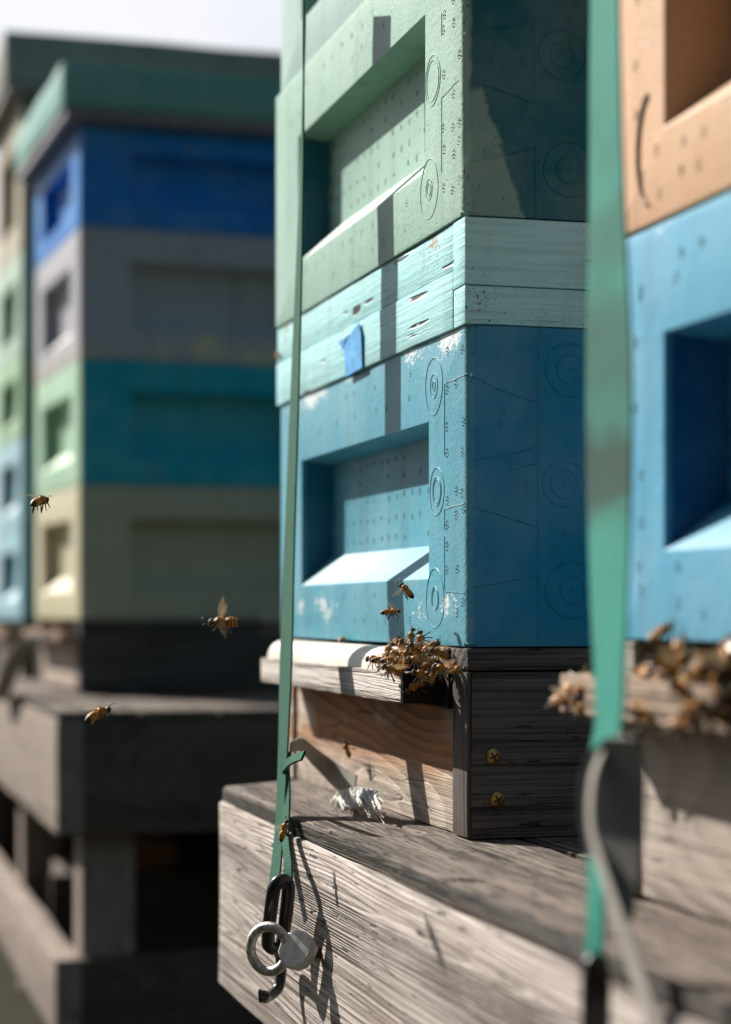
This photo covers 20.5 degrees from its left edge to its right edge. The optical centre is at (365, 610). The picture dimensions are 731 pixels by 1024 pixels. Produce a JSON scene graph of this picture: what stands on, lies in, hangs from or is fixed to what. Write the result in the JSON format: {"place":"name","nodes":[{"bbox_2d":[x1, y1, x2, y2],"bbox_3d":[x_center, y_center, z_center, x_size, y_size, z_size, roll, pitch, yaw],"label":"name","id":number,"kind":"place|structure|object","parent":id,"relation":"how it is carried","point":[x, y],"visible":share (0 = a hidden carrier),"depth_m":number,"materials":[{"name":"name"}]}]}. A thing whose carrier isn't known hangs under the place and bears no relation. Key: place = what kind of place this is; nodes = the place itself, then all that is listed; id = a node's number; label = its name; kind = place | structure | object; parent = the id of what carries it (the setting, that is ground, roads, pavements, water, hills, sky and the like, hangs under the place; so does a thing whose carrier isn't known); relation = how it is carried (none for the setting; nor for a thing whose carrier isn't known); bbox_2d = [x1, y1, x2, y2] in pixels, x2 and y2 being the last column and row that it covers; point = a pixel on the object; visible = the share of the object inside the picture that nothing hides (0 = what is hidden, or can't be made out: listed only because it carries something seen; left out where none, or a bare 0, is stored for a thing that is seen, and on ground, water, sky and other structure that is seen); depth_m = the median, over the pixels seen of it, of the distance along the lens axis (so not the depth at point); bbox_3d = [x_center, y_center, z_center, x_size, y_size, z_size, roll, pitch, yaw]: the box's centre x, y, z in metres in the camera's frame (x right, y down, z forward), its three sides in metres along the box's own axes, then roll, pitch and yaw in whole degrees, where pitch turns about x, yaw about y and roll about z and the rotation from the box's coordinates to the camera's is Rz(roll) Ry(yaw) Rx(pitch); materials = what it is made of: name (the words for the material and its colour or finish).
{"place":"outdoors","nodes":[
{"label":"outdoors","id":0,"kind":"place"},
{"bbox_2d":[30,495,49,513],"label":"honey bee","id":1,"kind":"object","parent":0,"point":[40,500],"visible":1,"depth_m":1.62,"materials":[{"name":"brown"}]},
{"bbox_2d":[85,703,114,727],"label":"honey bee","id":2,"kind":"object","parent":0,"point":[99,712],"visible":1,"depth_m":1.50,"materials":[{"name":"brown"}]},
{"bbox_2d":[0,619,280,1023],"bbox_3d":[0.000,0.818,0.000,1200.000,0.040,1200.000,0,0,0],"label":"ground","id":3,"kind":"structure","parent":0,"point":[17,1006],"depth_m":4.24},
{"bbox_2d":[50,852,219,952],"bbox_3d":[-0.480,0.671,4.200,0.348,0.306,0.322,0,0,-9],"label":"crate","id":4,"kind":"object","parent":3,"relation":"on","point":[176,908],"visible":0.34,"depth_m":4.05,"materials":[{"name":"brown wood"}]},
{"bbox_2d":[0,678,301,1023],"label":"hive stand","id":5,"kind":"object","parent":3,"relation":"on","point":[171,763],"visible":0.42,"depth_m":3.40,"materials":[{"name":"grey wood"}]},
{"bbox_2d":[0,620,36,678],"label":"hive floor","id":6,"kind":"structure","parent":5,"relation":"on","point":[11,639],"depth_m":4.91,"materials":[{"name":"wood"}]},
{"bbox_2d":[0,529,102,619],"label":"hive box","id":7,"kind":"object","parent":6,"relation":"on","point":[17,574],"visible":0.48,"depth_m":4.95,"materials":[{"name":"blue paint"}]},
{"bbox_2d":[0,436,35,534],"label":"hive box","id":8,"kind":"object","parent":7,"relation":"on","point":[17,476],"visible":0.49,"depth_m":4.95,"materials":[{"name":"blue paint"}]},
{"bbox_2d":[0,350,36,449],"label":"hive box","id":9,"kind":"object","parent":8,"relation":"on","point":[18,387],"visible":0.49,"depth_m":4.95,"materials":[{"name":"green paint"}]},
{"bbox_2d":[0,247,35,371],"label":"hive box","id":10,"kind":"object","parent":9,"relation":"on","point":[17,306],"visible":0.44,"depth_m":4.95,"materials":[{"name":"green paint"}]},
{"bbox_2d":[0,96,39,276],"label":"hive box","id":11,"kind":"object","parent":10,"relation":"on","point":[17,215],"visible":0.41,"depth_m":5.09,"materials":[{"name":"brown paint"}]},
{"bbox_2d":[0,31,280,138],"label":"hive cover","id":12,"kind":"object","parent":11,"relation":"on","point":[30,63],"visible":0.2,"depth_m":4.90,"materials":[{"name":"wood"}]},
{"bbox_2d":[0,635,47,700],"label":"tie down strap","id":13,"kind":"object","parent":5,"relation":"attached to","point":[18,652],"visible":1,"depth_m":3.86,"materials":[{"name":"grey fabric"}]},
{"bbox_2d":[43,638,56,644],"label":"honey bee","id":14,"kind":"object","parent":5,"relation":"on","point":[50,640],"visible":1,"depth_m":3.70,"materials":[{"name":"brown"}]},
{"bbox_2d":[61,634,72,640],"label":"honey bee","id":15,"kind":"object","parent":5,"relation":"on","point":[67,636],"visible":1,"depth_m":3.75,"materials":[{"name":"brown"}]},
{"bbox_2d":[23,619,297,691],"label":"hive floor","id":16,"kind":"structure","parent":5,"relation":"on","point":[140,654],"depth_m":4.00,"materials":[{"name":"wood"}]},
{"bbox_2d":[38,616,45,627],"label":"honey bee","id":17,"kind":"object","parent":16,"relation":"on","point":[40,620],"visible":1,"depth_m":3.95,"materials":[{"name":"brown"}]},
{"bbox_2d":[40,627,53,634],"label":"honey bee","id":18,"kind":"object","parent":16,"relation":"on","point":[46,630],"visible":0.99,"depth_m":3.85,"materials":[{"name":"brown"}]},
{"bbox_2d":[47,619,58,628],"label":"honey bee","id":19,"kind":"object","parent":16,"relation":"on","point":[51,621],"visible":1,"depth_m":3.70,"materials":[{"name":"brown"}]},
{"bbox_2d":[57,619,68,627],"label":"honey bee","id":20,"kind":"object","parent":16,"relation":"on","point":[62,621],"visible":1,"depth_m":3.70,"materials":[{"name":"brown"}]},
{"bbox_2d":[36,485,280,618],"bbox_3d":[-0.380,-0.114,4.282,0.550,0.262,0.560,0,0,-18],"label":"hive box","id":21,"kind":"object","parent":16,"relation":"on","point":[133,552],"visible":0.73,"depth_m":4.02,"materials":[{"name":"beige paint"}]},
{"bbox_2d":[36,359,280,497],"bbox_3d":[-0.380,-0.368,4.282,0.550,0.243,0.560,0,0,-18],"label":"hive box","id":22,"kind":"object","parent":21,"relation":"on","point":[131,422],"visible":0.63,"depth_m":4.02,"materials":[{"name":"green paint"}]},
{"bbox_2d":[36,226,278,386],"bbox_3d":[-0.380,-0.619,4.282,0.550,0.254,0.560,0,0,-18],"label":"hive box","id":23,"kind":"object","parent":22,"relation":"on","point":[130,294],"visible":0.69,"depth_m":4.02,"materials":[{"name":"grey paint"}]},
{"bbox_2d":[36,125,275,270],"bbox_3d":[-0.380,-0.846,4.281,0.551,0.196,0.561,0,0,-18],"label":"hive box","id":24,"kind":"object","parent":23,"relation":"on","point":[126,178],"visible":0.71,"depth_m":4.02,"materials":[{"name":"blue paint"}]},
{"bbox_2d":[15,62,280,182],"bbox_3d":[-0.380,-1.002,4.282,0.634,0.108,0.642,0,0,-18],"label":"hive cover","id":25,"kind":"object","parent":24,"relation":"on","point":[73,97],"visible":0.42,"depth_m":3.96,"materials":[{"name":"green wood"}]},
{"bbox_2d":[219,780,730,1023],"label":"hive stand","id":26,"kind":"object","parent":3,"relation":"on","point":[397,918],"visible":0.77,"depth_m":1.39,"materials":[{"name":"grey wood"}]},
{"bbox_2d":[258,873,294,1002],"bbox_3d":[-0.074,0.266,1.648,0.028,0.111,0.070,0,0,-10],"label":"strap hook","id":27,"kind":"object","parent":26,"relation":"hanging from","point":[270,943],"visible":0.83,"depth_m":1.63,"materials":[{"name":"black metal"}]},
{"bbox_2d":[269,0,384,889],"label":"tie down strap","id":28,"kind":"object","parent":26,"relation":"attached to","point":[342,780],"visible":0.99,"depth_m":1.80,"materials":[{"name":"green fabric"}]},
{"bbox_2d":[279,816,292,841],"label":"honey bee","id":29,"kind":"object","parent":28,"relation":"on","point":[283,833],"visible":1,"depth_m":1.60,"materials":[{"name":"brown"}]},
{"bbox_2d":[261,638,594,838],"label":"hive floor","id":30,"kind":"structure","parent":26,"relation":"on","point":[492,744],"depth_m":1.57,"materials":[{"name":"brown wood"}]},
{"bbox_2d":[338,636,349,643],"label":"honey bee","id":31,"kind":"object","parent":30,"relation":"on","point":[342,639],"visible":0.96,"depth_m":1.88,"materials":[{"name":"brown"}]},
{"bbox_2d":[341,737,355,757],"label":"honey bee","id":32,"kind":"object","parent":30,"relation":"on","point":[346,747],"visible":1,"depth_m":1.84,"materials":[{"name":"brown"}]},
{"bbox_2d":[361,654,378,669],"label":"honey bee","id":33,"kind":"object","parent":30,"relation":"on","point":[367,658],"visible":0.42,"depth_m":1.68,"materials":[{"name":"brown"}]},
{"bbox_2d":[370,656,393,671],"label":"honey bee","id":34,"kind":"object","parent":30,"relation":"on","point":[375,660],"visible":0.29,"depth_m":1.63,"materials":[{"name":"brown"}]},
{"bbox_2d":[381,638,397,664],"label":"honey bee","id":35,"kind":"object","parent":30,"relation":"on","point":[389,647],"visible":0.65,"depth_m":1.65,"materials":[{"name":"brown"}]},
{"bbox_2d":[378,660,404,682],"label":"honey bee","id":36,"kind":"object","parent":30,"relation":"on","point":[390,668],"visible":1,"depth_m":1.59,"materials":[{"name":"brown"}]},
{"bbox_2d":[380,607,404,619],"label":"honey bee","id":37,"kind":"object","parent":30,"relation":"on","point":[394,610],"visible":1,"depth_m":1.60,"materials":[{"name":"brown"}]},
{"bbox_2d":[381,648,405,664],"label":"honey bee","id":38,"kind":"object","parent":30,"relation":"on","point":[393,653],"visible":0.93,"depth_m":1.61,"materials":[{"name":"brown"}]},
{"bbox_2d":[380,657,409,668],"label":"honey bee","id":39,"kind":"object","parent":30,"relation":"on","point":[396,661],"visible":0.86,"depth_m":1.61,"materials":[{"name":"brown"}]},
{"bbox_2d":[392,633,401,646],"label":"honey bee","id":40,"kind":"object","parent":30,"relation":"on","point":[396,641],"visible":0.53,"depth_m":1.70,"materials":[{"name":"brown"}]},
{"bbox_2d":[397,634,407,649],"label":"honey bee","id":41,"kind":"object","parent":30,"relation":"on","point":[401,644],"visible":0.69,"depth_m":1.64,"materials":[{"name":"brown"}]},
{"bbox_2d":[397,580,413,599],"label":"honey bee","id":42,"kind":"object","parent":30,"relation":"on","point":[406,590],"visible":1,"depth_m":1.60,"materials":[{"name":"brown"}]},
{"bbox_2d":[402,642,416,670],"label":"honey bee","id":43,"kind":"object","parent":30,"relation":"on","point":[405,663],"visible":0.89,"depth_m":1.59,"materials":[{"name":"brown"}]},
{"bbox_2d":[407,623,417,643],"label":"honey bee","id":44,"kind":"object","parent":30,"relation":"on","point":[410,634],"visible":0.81,"depth_m":1.64,"materials":[{"name":"brown"}]},
{"bbox_2d":[399,678,428,699],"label":"honey bee","id":45,"kind":"object","parent":30,"relation":"on","point":[413,687],"visible":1,"depth_m":1.58,"materials":[{"name":"brown"}]},
{"bbox_2d":[405,637,428,656],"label":"honey bee","id":46,"kind":"object","parent":30,"relation":"on","point":[414,649],"visible":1,"depth_m":1.58,"materials":[{"name":"brown"}]},
{"bbox_2d":[406,666,436,685],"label":"honey bee","id":47,"kind":"object","parent":30,"relation":"on","point":[420,673],"visible":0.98,"depth_m":1.57,"materials":[{"name":"brown"}]},
{"bbox_2d":[402,654,427,669],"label":"honey bee","id":48,"kind":"object","parent":47,"relation":"on","point":[414,659],"visible":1,"depth_m":1.57,"materials":[{"name":"brown"}]},
{"bbox_2d":[415,625,432,654],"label":"honey bee","id":49,"kind":"object","parent":30,"relation":"on","point":[420,637],"visible":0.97,"depth_m":1.60,"materials":[{"name":"brown"}]},
{"bbox_2d":[419,656,441,675],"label":"honey bee","id":50,"kind":"object","parent":30,"relation":"on","point":[423,664],"visible":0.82,"depth_m":1.57,"materials":[{"name":"brown"}]},
{"bbox_2d":[421,636,441,656],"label":"honey bee","id":51,"kind":"object","parent":30,"relation":"on","point":[437,642],"visible":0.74,"depth_m":1.58,"materials":[{"name":"brown"}]},
{"bbox_2d":[428,662,445,685],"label":"honey bee","id":52,"kind":"object","parent":30,"relation":"on","point":[431,679],"visible":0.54,"depth_m":1.57,"materials":[{"name":"brown"}]},
{"bbox_2d":[424,644,452,666],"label":"honey bee","id":53,"kind":"object","parent":30,"relation":"on","point":[436,652],"visible":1,"depth_m":1.52,"materials":[{"name":"brown"}]},
{"bbox_2d":[427,663,454,681],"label":"honey bee","id":54,"kind":"object","parent":30,"relation":"on","point":[439,668],"visible":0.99,"depth_m":1.54,"materials":[{"name":"brown"}]},
{"bbox_2d":[434,656,448,679],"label":"honey bee","id":55,"kind":"object","parent":30,"relation":"on","point":[442,674],"visible":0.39,"depth_m":1.57,"materials":[{"name":"brown"}]},
{"bbox_2d":[443,665,469,682],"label":"honey bee","id":56,"kind":"object","parent":30,"relation":"on","point":[457,669],"visible":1,"depth_m":1.54,"materials":[{"name":"brown"}]},
{"bbox_2d":[281,325,660,646],"bbox_3d":[0.258,-0.095,1.921,0.551,0.245,0.641,0,0,-15],"label":"hive box","id":57,"kind":"object","parent":30,"relation":"on","point":[443,478],"visible":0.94,"depth_m":1.58,"materials":[{"name":"blue paint"}]},
{"bbox_2d":[277,217,588,405],"bbox_3d":[0.257,-0.258,1.920,0.558,0.084,0.645,0,0,-15],"label":"wooden rim","id":58,"kind":"object","parent":57,"relation":"on","point":[466,271],"visible":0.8,"depth_m":1.58,"materials":[{"name":"teal wood"}]},
{"bbox_2d":[276,0,589,328],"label":"hive box","id":59,"kind":"object","parent":58,"relation":"on","point":[425,120],"visible":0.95,"depth_m":1.64,"materials":[{"name":"green paint"}]},
{"bbox_2d":[281,0,364,91],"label":"hive box","id":60,"kind":"object","parent":59,"relation":"on","point":[326,20],"visible":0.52,"depth_m":2.06,"materials":[{"name":"green paint"}]},
{"bbox_2d":[581,952,610,1023],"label":"strap hook","id":61,"kind":"object","parent":26,"relation":"hanging from","point":[596,992],"visible":1,"depth_m":0.97,"materials":[{"name":"black metal"}]},
{"bbox_2d":[577,0,661,1023],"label":"tie down strap","id":62,"kind":"object","parent":26,"relation":"attached to","point":[611,796],"visible":1,"depth_m":1.07,"materials":[{"name":"green fabric"}]},
{"bbox_2d":[560,641,730,924],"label":"hive floor","id":63,"kind":"structure","parent":26,"relation":"on","point":[686,858],"depth_m":1.16,"materials":[{"name":"wood"}]},
{"bbox_2d":[548,692,572,719],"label":"honey bee","id":64,"kind":"object","parent":63,"relation":"on","point":[556,700],"visible":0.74,"depth_m":1.24,"materials":[{"name":"brown"}]},
{"bbox_2d":[562,683,575,705],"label":"honey bee","id":65,"kind":"object","parent":63,"relation":"on","point":[568,687],"visible":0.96,"depth_m":1.23,"materials":[{"name":"brown"}]},
{"bbox_2d":[560,690,583,724],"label":"honey bee","id":66,"kind":"object","parent":63,"relation":"on","point":[578,705],"visible":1,"depth_m":1.22,"materials":[{"name":"brown"}]},
{"bbox_2d":[570,671,593,704],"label":"honey bee","id":67,"kind":"object","parent":63,"relation":"on","point":[579,689],"visible":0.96,"depth_m":1.21,"materials":[{"name":"brown"}]},
{"bbox_2d":[625,699,644,728],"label":"honey bee","id":68,"kind":"object","parent":63,"relation":"on","point":[635,705],"visible":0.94,"depth_m":1.13,"materials":[{"name":"brown"}]},
{"bbox_2d":[633,662,655,679],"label":"honey bee","id":69,"kind":"object","parent":63,"relation":"on","point":[643,671],"visible":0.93,"depth_m":1.16,"materials":[{"name":"brown"}]},
{"bbox_2d":[633,709,664,737],"bbox_3d":[0.157,0.061,1.116,0.024,0.011,0.015,24,40,-10],"label":"honey bee","id":70,"kind":"object","parent":63,"relation":"on","point":[642,714],"visible":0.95,"depth_m":1.11,"materials":[{"name":"brown"}]},
{"bbox_2d":[650,673,672,681],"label":"honey bee","id":71,"kind":"object","parent":63,"relation":"on","point":[659,679],"visible":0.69,"depth_m":1.11,"materials":[{"name":"brown"}]},
{"bbox_2d":[646,617,679,649],"bbox_3d":[0.171,0.013,1.162,0.025,0.012,0.015,-36,23,-16],"label":"honey bee","id":72,"kind":"object","parent":63,"relation":"on","point":[654,637],"visible":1,"depth_m":1.16,"materials":[{"name":"brown"}]},
{"bbox_2d":[647,657,683,683],"bbox_3d":[0.163,0.032,1.095,0.024,0.015,0.011,23,-38,1],"label":"honey bee","id":73,"kind":"object","parent":63,"relation":"on","point":[662,664],"visible":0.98,"depth_m":1.09,"materials":[{"name":"brown"}]},
{"bbox_2d":[654,665,683,679],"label":"honey bee","id":74,"kind":"object","parent":63,"relation":"on","point":[657,671],"visible":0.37,"depth_m":1.11,"materials":[{"name":"brown"}]},
{"bbox_2d":[627,192,730,642],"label":"hive box","id":75,"kind":"object","parent":63,"relation":"on","point":[680,299],"visible":0.98,"depth_m":1.19,"materials":[{"name":"blue wood"}]},
{"bbox_2d":[620,0,730,238],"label":"hive box","id":76,"kind":"object","parent":75,"relation":"on","point":[676,74],"visible":0.98,"depth_m":1.19,"materials":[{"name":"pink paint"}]},
{"bbox_2d":[668,679,690,707],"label":"honey bee","id":77,"kind":"object","parent":63,"relation":"on","point":[677,687],"visible":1,"depth_m":1.07,"materials":[{"name":"brown"}]},
{"bbox_2d":[668,675,695,696],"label":"honey bee","id":78,"kind":"object","parent":63,"relation":"on","point":[684,679],"visible":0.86,"depth_m":1.08,"materials":[{"name":"brown"}]},
{"bbox_2d":[665,712,703,744],"bbox_3d":[0.170,0.059,1.061,0.029,0.017,0.014,-18,-54,34],"label":"honey bee","id":79,"kind":"object","parent":63,"relation":"on","point":[676,723],"visible":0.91,"depth_m":1.06,"materials":[{"name":"brown"}]},
{"bbox_2d":[672,638,697,675],"bbox_3d":[0.176,0.026,1.119,0.017,0.028,0.013,-33,-45,23],"label":"honey bee","id":80,"kind":"object","parent":63,"relation":"on","point":[680,659],"visible":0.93,"depth_m":1.12,"materials":[{"name":"brown"}]},
{"bbox_2d":[674,697,705,728],"bbox_3d":[0.172,0.051,1.050,0.026,0.012,0.015,-21,28,0],"label":"honey bee","id":81,"kind":"object","parent":63,"relation":"on","point":[686,709],"visible":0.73,"depth_m":1.05,"materials":[{"name":"brown"}]},
{"bbox_2d":[678,645,716,667],"bbox_3d":[0.182,0.027,1.103,0.024,0.015,0.011,26,-28,10],"label":"honey bee","id":82,"kind":"object","parent":63,"relation":"on","point":[696,656],"visible":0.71,"depth_m":1.10,"materials":[{"name":"brown"}]},
{"bbox_2d":[689,657,720,685],"bbox_3d":[0.176,0.031,1.051,0.012,0.015,0.025,35,-25,-7],"label":"honey bee","id":83,"kind":"object","parent":63,"relation":"on","point":[701,668],"visible":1,"depth_m":1.05,"materials":[{"name":"brown"}]},
{"bbox_2d":[682,667,728,684],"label":"honey bee","id":84,"kind":"object","parent":63,"relation":"on","point":[685,671],"visible":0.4,"depth_m":1.07,"materials":[{"name":"brown"}]},
{"bbox_2d":[692,700,730,735],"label":"honey bee","id":85,"kind":"object","parent":63,"relation":"on","point":[714,712],"visible":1,"depth_m":1.02,"materials":[{"name":"brown"}]},
{"bbox_2d":[697,661,729,684],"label":"honey bee","id":86,"kind":"object","parent":63,"relation":"on","point":[711,671],"visible":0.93,"depth_m":1.05,"materials":[{"name":"brown"}]},
{"bbox_2d":[709,658,730,696],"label":"honey bee","id":87,"kind":"object","parent":63,"relation":"on","point":[717,679],"visible":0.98,"depth_m":1.03,"materials":[{"name":"brown"}]},
{"bbox_2d":[713,688,728,723],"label":"honey bee","id":88,"kind":"object","parent":63,"relation":"on","point":[721,698],"visible":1,"depth_m":1.01,"materials":[{"name":"brown"}]},
{"bbox_2d":[715,658,730,684],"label":"honey bee","id":89,"kind":"object","parent":63,"relation":"on","point":[727,665],"visible":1,"depth_m":1.03,"materials":[{"name":"brown"}]},
{"bbox_2d":[720,630,730,663],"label":"honey bee","id":90,"kind":"object","parent":63,"relation":"on","point":[726,648],"visible":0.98,"depth_m":1.07,"materials":[{"name":"brown"}]},
{"bbox_2d":[0,0,280,52],"label":"sky","id":91,"kind":"structure","parent":0,"point":[251,25],"materials":[{"name":"white"}]},
{"bbox_2d":[134,833,177,869],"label":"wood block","id":92,"kind":"structure","parent":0,"point":[155,850],"depth_m":4.06,"materials":[{"name":"brown wood"}]},
{"bbox_2d":[202,616,242,633],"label":"honey bee","id":93,"kind":"object","parent":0,"point":[220,622],"visible":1,"depth_m":1.48,"materials":[{"name":"brown"}]}
]}

